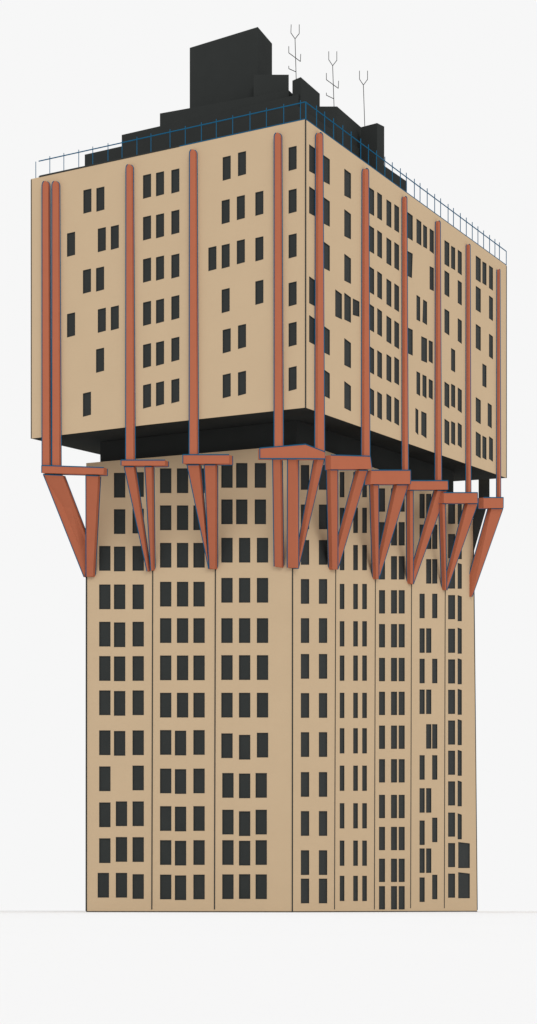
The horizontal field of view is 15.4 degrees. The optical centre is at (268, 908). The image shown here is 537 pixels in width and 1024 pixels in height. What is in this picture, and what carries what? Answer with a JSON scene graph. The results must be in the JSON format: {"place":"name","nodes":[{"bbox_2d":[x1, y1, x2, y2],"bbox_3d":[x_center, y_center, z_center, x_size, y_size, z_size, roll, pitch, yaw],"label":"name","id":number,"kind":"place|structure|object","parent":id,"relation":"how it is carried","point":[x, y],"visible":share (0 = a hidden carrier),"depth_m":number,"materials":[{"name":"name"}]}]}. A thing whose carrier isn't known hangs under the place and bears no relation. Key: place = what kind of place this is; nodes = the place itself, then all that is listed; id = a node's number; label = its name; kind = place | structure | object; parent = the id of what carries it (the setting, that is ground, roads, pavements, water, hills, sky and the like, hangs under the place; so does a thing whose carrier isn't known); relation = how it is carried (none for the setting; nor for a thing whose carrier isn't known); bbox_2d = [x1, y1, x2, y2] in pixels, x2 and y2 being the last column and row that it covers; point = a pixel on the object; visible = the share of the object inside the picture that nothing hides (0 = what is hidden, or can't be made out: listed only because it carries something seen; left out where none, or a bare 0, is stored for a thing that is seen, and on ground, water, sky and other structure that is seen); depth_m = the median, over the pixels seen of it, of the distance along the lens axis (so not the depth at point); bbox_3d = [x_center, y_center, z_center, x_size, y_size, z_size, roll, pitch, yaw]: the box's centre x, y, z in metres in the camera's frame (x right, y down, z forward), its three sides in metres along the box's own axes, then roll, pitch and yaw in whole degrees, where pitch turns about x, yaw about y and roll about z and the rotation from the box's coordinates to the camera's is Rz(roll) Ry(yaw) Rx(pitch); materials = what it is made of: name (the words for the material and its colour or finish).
{"place":"outdoors","nodes":[
{"label":"outdoors","id":0,"kind":"place"},
{"bbox_2d":[0,908,536,1023],"bbox_3d":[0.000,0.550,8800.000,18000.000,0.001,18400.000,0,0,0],"label":"ground","id":1,"kind":"structure","parent":0,"point":[77,966],"depth_m":18.43,"materials":[{"name":"white"}]},
{"bbox_2d":[31,27,506,911],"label":"tower block","id":2,"kind":"structure","parent":1,"relation":"on","point":[267,345],"depth_m":272.99,"materials":[{"name":"beige concrete"}]},
{"bbox_2d":[98,873,108,897],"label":"window","id":3,"kind":"structure","parent":2,"relation":"in","point":[103,878],"depth_m":278.69,"materials":[{"name":"black glass"}]},
{"bbox_2d":[99,622,110,645],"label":"window","id":4,"kind":"structure","parent":2,"relation":"in","point":[104,627],"depth_m":278.58,"materials":[{"name":"black glass"}]},
{"bbox_2d":[99,656,110,680],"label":"window","id":5,"kind":"structure","parent":2,"relation":"in","point":[104,661],"depth_m":278.55,"materials":[{"name":"black glass"}]},
{"bbox_2d":[99,546,110,570],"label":"window","id":6,"kind":"structure","parent":2,"relation":"in","point":[104,551],"depth_m":278.55,"materials":[{"name":"black glass"}]},
{"bbox_2d":[99,802,110,826],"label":"window","id":7,"kind":"structure","parent":2,"relation":"in","point":[104,807],"depth_m":278.55,"materials":[{"name":"black glass"}]},
{"bbox_2d":[99,690,110,714],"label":"window","id":8,"kind":"structure","parent":2,"relation":"in","point":[104,695],"depth_m":278.55,"materials":[{"name":"black glass"}]},
{"bbox_2d":[99,838,110,862],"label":"window","id":9,"kind":"structure","parent":2,"relation":"in","point":[104,843],"depth_m":278.55,"materials":[{"name":"black glass"}]},
{"bbox_2d":[99,584,110,608],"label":"window","id":10,"kind":"structure","parent":2,"relation":"in","point":[104,589],"depth_m":278.55,"materials":[{"name":"black glass"}]},
{"bbox_2d":[99,730,110,754],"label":"window","id":11,"kind":"structure","parent":2,"relation":"in","point":[104,735],"depth_m":278.55,"materials":[{"name":"black glass"}]},
{"bbox_2d":[99,766,110,790],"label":"window","id":12,"kind":"structure","parent":2,"relation":"in","point":[104,771],"depth_m":278.55,"materials":[{"name":"black glass"}]},
{"bbox_2d":[114,731,124,755],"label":"window","id":13,"kind":"structure","parent":2,"relation":"in","point":[119,736],"depth_m":277.40,"materials":[{"name":"black glass"}]},
{"bbox_2d":[114,509,124,533],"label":"window","id":14,"kind":"structure","parent":2,"relation":"in","point":[119,514],"depth_m":277.40,"materials":[{"name":"black glass"}]},
{"bbox_2d":[114,547,124,570],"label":"window","id":15,"kind":"structure","parent":2,"relation":"in","point":[119,552],"depth_m":277.40,"materials":[{"name":"black glass"}]},
{"bbox_2d":[114,584,124,608],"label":"window","id":16,"kind":"structure","parent":2,"relation":"in","point":[119,589],"depth_m":277.40,"materials":[{"name":"black glass"}]},
{"bbox_2d":[114,656,124,680],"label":"window","id":17,"kind":"structure","parent":2,"relation":"in","point":[119,661],"depth_m":277.40,"materials":[{"name":"black glass"}]},
{"bbox_2d":[114,691,124,715],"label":"window","id":18,"kind":"structure","parent":2,"relation":"in","point":[119,696],"depth_m":277.40,"materials":[{"name":"black glass"}]},
{"bbox_2d":[114,622,124,646],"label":"window","id":19,"kind":"structure","parent":2,"relation":"in","point":[119,627],"depth_m":277.40,"materials":[{"name":"black glass"}]},
{"bbox_2d":[114,473,124,497],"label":"window","id":20,"kind":"structure","parent":2,"relation":"in","point":[119,478],"depth_m":277.40,"materials":[{"name":"black glass"}]},
{"bbox_2d":[116,837,126,861],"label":"window","id":21,"kind":"structure","parent":2,"relation":"in","point":[121,842],"depth_m":277.26,"materials":[{"name":"black glass"}]},
{"bbox_2d":[116,873,126,897],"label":"window","id":22,"kind":"structure","parent":2,"relation":"in","point":[121,878],"depth_m":277.26,"materials":[{"name":"black glass"}]},
{"bbox_2d":[116,801,126,825],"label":"window","id":23,"kind":"structure","parent":2,"relation":"in","point":[121,806],"depth_m":277.26,"materials":[{"name":"black glass"}]},
{"bbox_2d":[132,546,143,570],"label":"window","id":24,"kind":"structure","parent":2,"relation":"in","point":[137,555],"depth_m":275.91,"materials":[{"name":"black glass"}]},
{"bbox_2d":[132,766,143,789],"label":"window","id":25,"kind":"structure","parent":2,"relation":"in","point":[137,771],"depth_m":275.88,"materials":[{"name":"black glass"}]},
{"bbox_2d":[132,690,143,714],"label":"window","id":26,"kind":"structure","parent":2,"relation":"in","point":[137,695],"depth_m":275.84,"materials":[{"name":"black glass"}]},
{"bbox_2d":[132,801,143,825],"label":"window","id":27,"kind":"structure","parent":2,"relation":"in","point":[137,806],"depth_m":275.84,"materials":[{"name":"black glass"}]},
{"bbox_2d":[132,874,143,898],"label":"window","id":28,"kind":"structure","parent":2,"relation":"in","point":[137,879],"depth_m":275.84,"materials":[{"name":"black glass"}]},
{"bbox_2d":[160,655,170,679],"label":"window","id":29,"kind":"structure","parent":2,"relation":"in","point":[165,660],"depth_m":273.63,"materials":[{"name":"black glass"}]},
{"bbox_2d":[160,468,170,492],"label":"window","id":30,"kind":"structure","parent":2,"relation":"in","point":[165,473],"depth_m":273.63,"materials":[{"name":"black glass"}]},
{"bbox_2d":[160,543,170,567],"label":"window","id":31,"kind":"structure","parent":2,"relation":"in","point":[165,548],"depth_m":273.63,"materials":[{"name":"black glass"}]},
{"bbox_2d":[160,582,170,606],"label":"window","id":32,"kind":"structure","parent":2,"relation":"in","point":[165,587],"depth_m":273.63,"materials":[{"name":"black glass"}]},
{"bbox_2d":[160,618,170,642],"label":"window","id":33,"kind":"structure","parent":2,"relation":"in","point":[165,623],"depth_m":273.63,"materials":[{"name":"black glass"}]},
{"bbox_2d":[160,840,170,864],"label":"window","id":34,"kind":"structure","parent":2,"relation":"in","point":[165,845],"depth_m":273.63,"materials":[{"name":"black glass"}]},
{"bbox_2d":[160,875,170,898],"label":"window","id":35,"kind":"structure","parent":2,"relation":"in","point":[165,880],"depth_m":273.63,"materials":[{"name":"black glass"}]},
{"bbox_2d":[160,806,170,830],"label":"window","id":36,"kind":"structure","parent":2,"relation":"in","point":[165,811],"depth_m":273.63,"materials":[{"name":"black glass"}]},
{"bbox_2d":[160,693,170,716],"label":"window","id":37,"kind":"structure","parent":2,"relation":"in","point":[165,698],"depth_m":273.63,"materials":[{"name":"black glass"}]},
{"bbox_2d":[160,769,170,792],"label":"window","id":38,"kind":"structure","parent":2,"relation":"in","point":[165,774],"depth_m":273.63,"materials":[{"name":"black glass"}]},
{"bbox_2d":[160,730,170,754],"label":"window","id":39,"kind":"structure","parent":2,"relation":"in","point":[165,735],"depth_m":273.63,"materials":[{"name":"black glass"}]},
{"bbox_2d":[160,505,170,529],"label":"window","id":40,"kind":"structure","parent":2,"relation":"in","point":[165,510],"depth_m":273.63,"materials":[{"name":"black glass"}]},
{"bbox_2d":[175,841,185,864],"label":"window","id":41,"kind":"structure","parent":2,"relation":"in","point":[180,846],"depth_m":272.50,"materials":[{"name":"black glass"}]},
{"bbox_2d":[175,875,185,899],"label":"window","id":42,"kind":"structure","parent":2,"relation":"in","point":[180,880],"depth_m":272.50,"materials":[{"name":"black glass"}]},
{"bbox_2d":[175,731,185,754],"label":"window","id":43,"kind":"structure","parent":2,"relation":"in","point":[180,736],"depth_m":272.50,"materials":[{"name":"black glass"}]},
{"bbox_2d":[175,807,185,830],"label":"window","id":44,"kind":"structure","parent":2,"relation":"in","point":[180,812],"depth_m":272.50,"materials":[{"name":"black glass"}]},
{"bbox_2d":[175,769,185,793],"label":"window","id":45,"kind":"structure","parent":2,"relation":"in","point":[180,774],"depth_m":272.50,"materials":[{"name":"black glass"}]},
{"bbox_2d":[177,655,187,679],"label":"window","id":46,"kind":"structure","parent":2,"relation":"in","point":[182,660],"depth_m":272.30,"materials":[{"name":"black glass"}]},
{"bbox_2d":[177,505,187,529],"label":"window","id":47,"kind":"structure","parent":2,"relation":"in","point":[182,510],"depth_m":272.30,"materials":[{"name":"black glass"}]},
{"bbox_2d":[177,618,187,642],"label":"window","id":48,"kind":"structure","parent":2,"relation":"in","point":[182,623],"depth_m":272.30,"materials":[{"name":"black glass"}]},
{"bbox_2d":[177,582,187,606],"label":"window","id":49,"kind":"structure","parent":2,"relation":"in","point":[182,587],"depth_m":272.30,"materials":[{"name":"black glass"}]},
{"bbox_2d":[177,693,187,716],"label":"window","id":50,"kind":"structure","parent":2,"relation":"in","point":[182,698],"depth_m":272.30,"materials":[{"name":"black glass"}]},
{"bbox_2d":[177,468,187,492],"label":"window","id":51,"kind":"structure","parent":2,"relation":"in","point":[182,473],"depth_m":272.30,"materials":[{"name":"black glass"}]},
{"bbox_2d":[177,543,187,567],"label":"window","id":52,"kind":"structure","parent":2,"relation":"in","point":[182,548],"depth_m":272.30,"materials":[{"name":"black glass"}]},
{"bbox_2d":[193,505,199,529],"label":"window","id":53,"kind":"structure","parent":2,"relation":"in","point":[195,519],"depth_m":271.30,"materials":[{"name":"black glass"}]},
{"bbox_2d":[193,730,204,754],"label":"window","id":54,"kind":"structure","parent":2,"relation":"in","point":[198,735],"depth_m":270.97,"materials":[{"name":"black glass"}]},
{"bbox_2d":[193,875,204,898],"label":"window","id":55,"kind":"structure","parent":2,"relation":"in","point":[198,880],"depth_m":271.00,"materials":[{"name":"black glass"}]},
{"bbox_2d":[193,840,204,864],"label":"window","id":56,"kind":"structure","parent":2,"relation":"in","point":[198,845],"depth_m":270.97,"materials":[{"name":"black glass"}]},
{"bbox_2d":[193,582,204,606],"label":"window","id":57,"kind":"structure","parent":2,"relation":"in","point":[198,587],"depth_m":270.97,"materials":[{"name":"black glass"}]},
{"bbox_2d":[193,618,204,642],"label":"window","id":58,"kind":"structure","parent":2,"relation":"in","point":[198,623],"depth_m":270.97,"materials":[{"name":"black glass"}]},
{"bbox_2d":[193,769,204,792],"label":"window","id":59,"kind":"structure","parent":2,"relation":"in","point":[198,774],"depth_m":271.00,"materials":[{"name":"black glass"}]},
{"bbox_2d":[193,806,204,830],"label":"window","id":60,"kind":"structure","parent":2,"relation":"in","point":[198,811],"depth_m":270.97,"materials":[{"name":"black glass"}]},
{"bbox_2d":[193,543,204,567],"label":"window","id":61,"kind":"structure","parent":2,"relation":"in","point":[198,548],"depth_m":271.04,"materials":[{"name":"black glass"}]},
{"bbox_2d":[193,655,204,679],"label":"window","id":62,"kind":"structure","parent":2,"relation":"in","point":[198,660],"depth_m":270.97,"materials":[{"name":"black glass"}]},
{"bbox_2d":[193,693,204,716],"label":"window","id":63,"kind":"structure","parent":2,"relation":"in","point":[198,698],"depth_m":271.00,"materials":[{"name":"black glass"}]},
{"bbox_2d":[202,468,204,492],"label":"window","id":64,"kind":"structure","parent":2,"relation":"in","point":[202,468],"depth_m":270.64,"materials":[{"name":"black glass"}]},
{"bbox_2d":[221,655,232,679],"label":"window","id":65,"kind":"structure","parent":2,"relation":"in","point":[226,660],"depth_m":268.80,"materials":[{"name":"black glass"}]},
{"bbox_2d":[221,538,232,562],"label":"window","id":66,"kind":"structure","parent":2,"relation":"in","point":[226,543],"depth_m":268.80,"materials":[{"name":"black glass"}]},
{"bbox_2d":[221,733,232,757],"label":"window","id":67,"kind":"structure","parent":2,"relation":"in","point":[226,738],"depth_m":268.80,"materials":[{"name":"black glass"}]},
{"bbox_2d":[221,693,232,716],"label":"window","id":68,"kind":"structure","parent":2,"relation":"in","point":[226,698],"depth_m":268.83,"materials":[{"name":"black glass"}]},
{"bbox_2d":[221,618,232,642],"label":"window","id":69,"kind":"structure","parent":2,"relation":"in","point":[226,623],"depth_m":268.80,"materials":[{"name":"black glass"}]},
{"bbox_2d":[221,465,232,487],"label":"window","id":70,"kind":"structure","parent":2,"relation":"in","point":[226,470],"depth_m":268.80,"materials":[{"name":"black glass"}]},
{"bbox_2d":[221,499,232,523],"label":"window","id":71,"kind":"structure","parent":2,"relation":"in","point":[226,504],"depth_m":268.80,"materials":[{"name":"black glass"}]},
{"bbox_2d":[221,578,232,602],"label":"window","id":72,"kind":"structure","parent":2,"relation":"in","point":[226,583],"depth_m":268.80,"materials":[{"name":"black glass"}]},
{"bbox_2d":[222,773,233,797],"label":"window","id":73,"kind":"structure","parent":2,"relation":"in","point":[227,778],"depth_m":268.73,"materials":[{"name":"black glass"}]},
{"bbox_2d":[222,810,233,833],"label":"window","id":74,"kind":"structure","parent":2,"relation":"in","point":[227,815],"depth_m":268.76,"materials":[{"name":"black glass"}]},
{"bbox_2d":[222,840,233,864],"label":"window","id":75,"kind":"structure","parent":2,"relation":"in","point":[227,845],"depth_m":268.73,"materials":[{"name":"black glass"}]},
{"bbox_2d":[222,874,233,898],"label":"window","id":76,"kind":"structure","parent":2,"relation":"in","point":[227,879],"depth_m":268.73,"materials":[{"name":"black glass"}]},
{"bbox_2d":[236,463,246,487],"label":"window","id":77,"kind":"structure","parent":2,"relation":"in","point":[241,468],"depth_m":267.68,"materials":[{"name":"black glass"}]},
{"bbox_2d":[236,499,246,523],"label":"window","id":78,"kind":"structure","parent":2,"relation":"in","point":[241,504],"depth_m":267.68,"materials":[{"name":"black glass"}]},
{"bbox_2d":[239,655,249,679],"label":"window","id":79,"kind":"structure","parent":2,"relation":"in","point":[244,660],"depth_m":267.49,"materials":[{"name":"black glass"}]},
{"bbox_2d":[239,578,249,602],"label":"window","id":80,"kind":"structure","parent":2,"relation":"in","point":[244,583],"depth_m":267.49,"materials":[{"name":"black glass"}]},
{"bbox_2d":[239,811,249,835],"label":"window","id":81,"kind":"structure","parent":2,"relation":"in","point":[244,816],"depth_m":267.49,"materials":[{"name":"black glass"}]},
{"bbox_2d":[239,735,249,759],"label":"window","id":82,"kind":"structure","parent":2,"relation":"in","point":[244,740],"depth_m":267.49,"materials":[{"name":"black glass"}]},
{"bbox_2d":[239,841,249,864],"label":"window","id":83,"kind":"structure","parent":2,"relation":"in","point":[244,846],"depth_m":267.49,"materials":[{"name":"black glass"}]},
{"bbox_2d":[239,693,249,716],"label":"window","id":84,"kind":"structure","parent":2,"relation":"in","point":[244,698],"depth_m":267.49,"materials":[{"name":"black glass"}]},
{"bbox_2d":[239,874,249,898],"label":"window","id":85,"kind":"structure","parent":2,"relation":"in","point":[244,879],"depth_m":267.49,"materials":[{"name":"black glass"}]},
{"bbox_2d":[239,618,249,642],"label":"window","id":86,"kind":"structure","parent":2,"relation":"in","point":[244,623],"depth_m":267.49,"materials":[{"name":"black glass"}]},
{"bbox_2d":[239,538,249,562],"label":"window","id":87,"kind":"structure","parent":2,"relation":"in","point":[244,543],"depth_m":267.49,"materials":[{"name":"black glass"}]},
{"bbox_2d":[239,774,249,797],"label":"window","id":88,"kind":"structure","parent":2,"relation":"in","point":[244,779],"depth_m":267.49,"materials":[{"name":"black glass"}]},
{"bbox_2d":[255,499,265,523],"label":"window","id":89,"kind":"structure","parent":2,"relation":"in","point":[260,504],"depth_m":266.25,"materials":[{"name":"black glass"}]},
{"bbox_2d":[255,463,265,487],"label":"window","id":90,"kind":"structure","parent":2,"relation":"in","point":[260,468],"depth_m":266.25,"materials":[{"name":"black glass"}]},
{"bbox_2d":[256,773,266,797],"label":"window","id":91,"kind":"structure","parent":2,"relation":"in","point":[261,778],"depth_m":266.18,"materials":[{"name":"black glass"}]},
{"bbox_2d":[256,840,266,864],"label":"window","id":92,"kind":"structure","parent":2,"relation":"in","point":[261,845],"depth_m":266.18,"materials":[{"name":"black glass"}]},
{"bbox_2d":[256,810,266,833],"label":"window","id":93,"kind":"structure","parent":2,"relation":"in","point":[261,815],"depth_m":266.18,"materials":[{"name":"black glass"}]},
{"bbox_2d":[256,874,266,898],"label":"window","id":94,"kind":"structure","parent":2,"relation":"in","point":[261,879],"depth_m":266.18,"materials":[{"name":"black glass"}]},
{"bbox_2d":[257,578,267,602],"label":"window","id":95,"kind":"structure","parent":2,"relation":"in","point":[262,583],"depth_m":266.12,"materials":[{"name":"black glass"}]},
{"bbox_2d":[257,655,267,679],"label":"window","id":96,"kind":"structure","parent":2,"relation":"in","point":[262,660],"depth_m":266.12,"materials":[{"name":"black glass"}]},
{"bbox_2d":[257,538,267,562],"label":"window","id":97,"kind":"structure","parent":2,"relation":"in","point":[262,543],"depth_m":266.12,"materials":[{"name":"black glass"}]},
{"bbox_2d":[257,693,267,716],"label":"window","id":98,"kind":"structure","parent":2,"relation":"in","point":[262,698],"depth_m":266.12,"materials":[{"name":"black glass"}]},
{"bbox_2d":[257,733,267,756],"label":"window","id":99,"kind":"structure","parent":2,"relation":"in","point":[262,738],"depth_m":266.12,"materials":[{"name":"black glass"}]},
{"bbox_2d":[257,618,267,642],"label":"window","id":100,"kind":"structure","parent":2,"relation":"in","point":[262,623],"depth_m":266.12,"materials":[{"name":"black glass"}]},
{"bbox_2d":[288,24,300,78],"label":"roof antenna","id":101,"kind":"object","parent":2,"relation":"on","point":[295,51],"visible":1,"depth_m":275.47,"materials":[{"name":"grey metal"}]},
{"bbox_2d":[326,51,338,100],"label":"roof antenna","id":102,"kind":"object","parent":2,"relation":"on","point":[333,81],"visible":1,"depth_m":280.96,"materials":[{"name":"grey metal"}]},
{"bbox_2d":[359,71,367,125],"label":"roof antenna","id":103,"kind":"object","parent":2,"relation":"on","point":[363,93],"visible":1,"depth_m":284.95,"materials":[{"name":"grey metal"}]},
{"bbox_2d":[458,842,469,867],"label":"window","id":104,"kind":"structure","parent":2,"relation":"in","point":[463,848],"depth_m":307.50,"materials":[{"name":"black glass"}]},
{"bbox_2d":[458,872,469,897],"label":"window","id":105,"kind":"structure","parent":2,"relation":"in","point":[463,878],"depth_m":307.50,"materials":[{"name":"black glass"}]},
{"bbox_2d":[0,0,536,907],"label":"sky","id":106,"kind":"structure","parent":0,"point":[451,85],"materials":[{"name":"white"}]}
]}

